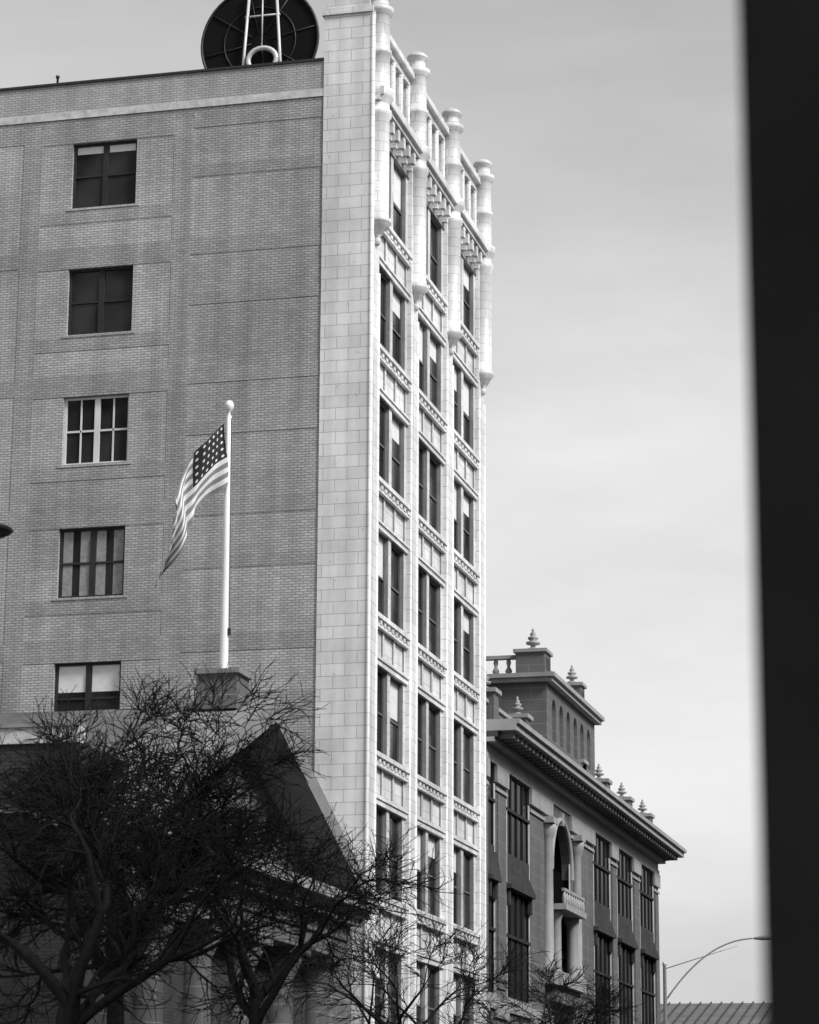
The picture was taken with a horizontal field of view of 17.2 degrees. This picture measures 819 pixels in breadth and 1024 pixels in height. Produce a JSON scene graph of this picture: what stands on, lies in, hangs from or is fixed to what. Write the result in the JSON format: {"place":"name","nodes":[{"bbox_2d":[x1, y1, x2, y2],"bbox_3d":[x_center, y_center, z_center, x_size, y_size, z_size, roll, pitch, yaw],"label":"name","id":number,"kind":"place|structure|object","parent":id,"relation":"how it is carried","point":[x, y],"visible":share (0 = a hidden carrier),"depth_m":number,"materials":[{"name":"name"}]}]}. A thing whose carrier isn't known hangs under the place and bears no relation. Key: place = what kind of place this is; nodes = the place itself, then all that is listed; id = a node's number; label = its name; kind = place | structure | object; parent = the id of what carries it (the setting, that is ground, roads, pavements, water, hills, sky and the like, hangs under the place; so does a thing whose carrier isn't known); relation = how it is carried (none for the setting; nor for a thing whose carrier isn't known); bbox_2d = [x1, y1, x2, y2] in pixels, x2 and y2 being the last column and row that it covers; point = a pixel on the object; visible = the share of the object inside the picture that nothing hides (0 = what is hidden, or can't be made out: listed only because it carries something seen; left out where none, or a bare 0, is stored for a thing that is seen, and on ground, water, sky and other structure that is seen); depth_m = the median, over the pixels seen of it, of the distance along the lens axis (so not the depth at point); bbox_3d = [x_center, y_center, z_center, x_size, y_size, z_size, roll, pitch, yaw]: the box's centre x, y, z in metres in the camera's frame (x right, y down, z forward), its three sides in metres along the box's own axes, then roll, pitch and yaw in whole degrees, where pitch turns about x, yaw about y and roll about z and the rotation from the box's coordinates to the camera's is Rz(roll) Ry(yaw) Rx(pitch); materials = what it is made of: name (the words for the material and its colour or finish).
{"place":"outdoors","nodes":[
{"label":"outdoors","id":0,"kind":"place"},
{"bbox_2d":[0,57,323,771],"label":"brick wall","id":1,"kind":"structure","parent":0,"point":[160,264],"depth_m":73.79,"materials":[{"name":"grey brick"}]},
{"bbox_2d":[201,0,319,68],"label":"satellite dish","id":2,"kind":"object","parent":1,"relation":"on","point":[241,32],"visible":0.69,"depth_m":77.70,"materials":[{"name":"metal"}]},
{"bbox_2d":[0,0,763,1003],"label":"sky","id":3,"kind":"structure","parent":0,"point":[619,519],"materials":[{"name":"grey"}]},
{"bbox_2d":[314,0,494,1023],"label":"building facade","id":4,"kind":"structure","parent":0,"point":[407,256],"depth_m":75.32,"materials":[{"name":"white stone"}]},
{"bbox_2d":[486,628,686,1023],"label":"building","id":5,"kind":"structure","parent":0,"point":[577,852],"depth_m":94.94,"materials":[{"name":"stone"}]},
{"bbox_2d":[660,1001,763,1023],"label":"roof","id":6,"kind":"structure","parent":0,"point":[720,1013],"depth_m":226.83,"materials":[{"name":"metal"}]},
{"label":"street","id":7,"kind":"structure","parent":0,"visible":0},
{"bbox_2d":[0,523,13,537],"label":"lamp","id":8,"kind":"object","parent":7,"relation":"on","point":[6,530],"visible":1,"depth_m":29.75,"materials":[{"name":"metal"}]},
{"bbox_2d":[0,659,329,1023],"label":"tree","id":9,"kind":"object","parent":7,"relation":"on","point":[189,806],"visible":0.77,"depth_m":43.15,"materials":[{"name":"black plant"}]},
{"bbox_2d":[0,726,351,1023],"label":"tree","id":10,"kind":"object","parent":7,"relation":"on","point":[69,991],"visible":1,"depth_m":36.19,"materials":[{"name":"black plant"}]},
{"bbox_2d":[79,720,467,1023],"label":"tree","id":11,"kind":"object","parent":7,"relation":"on","point":[253,1011],"visible":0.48,"depth_m":49.23,"materials":[{"name":"black plant"}]},
{"bbox_2d":[254,901,548,1023],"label":"tree","id":12,"kind":"object","parent":7,"relation":"on","point":[390,956],"visible":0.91,"depth_m":61.17,"materials":[{"name":"black plant"}]},
{"bbox_2d":[461,949,645,1023],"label":"tree","id":13,"kind":"object","parent":7,"relation":"on","point":[596,1009],"visible":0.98,"depth_m":76.14,"materials":[{"name":"black plant"}]},
{"bbox_2d":[662,936,761,1023],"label":"lamp","id":14,"kind":"object","parent":7,"relation":"on","point":[664,965],"visible":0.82,"depth_m":92.78,"materials":[{"name":"metal"}]},
{"label":"ground","id":15,"kind":"structure","parent":0,"visible":0},
{"bbox_2d":[0,400,378,1023],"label":"building","id":16,"kind":"structure","parent":15,"relation":"on","point":[313,798],"depth_m":58.91,"materials":[{"name":"grey stone"}]},
{"bbox_2d":[155,424,228,586],"bbox_3d":[-4.720,-0.220,59.791,1.566,3.922,0.750,5,-15,-20],"label":"flag","id":17,"kind":"object","parent":16,"relation":"attached to","point":[205,475],"visible":1,"depth_m":60.14,"materials":[{"name":"fabric"}]},
{"bbox_2d":[738,0,818,1023],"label":"post","id":18,"kind":"object","parent":15,"relation":"on","point":[779,60],"depth_m":3.84,"materials":[{"name":"grey metal"}]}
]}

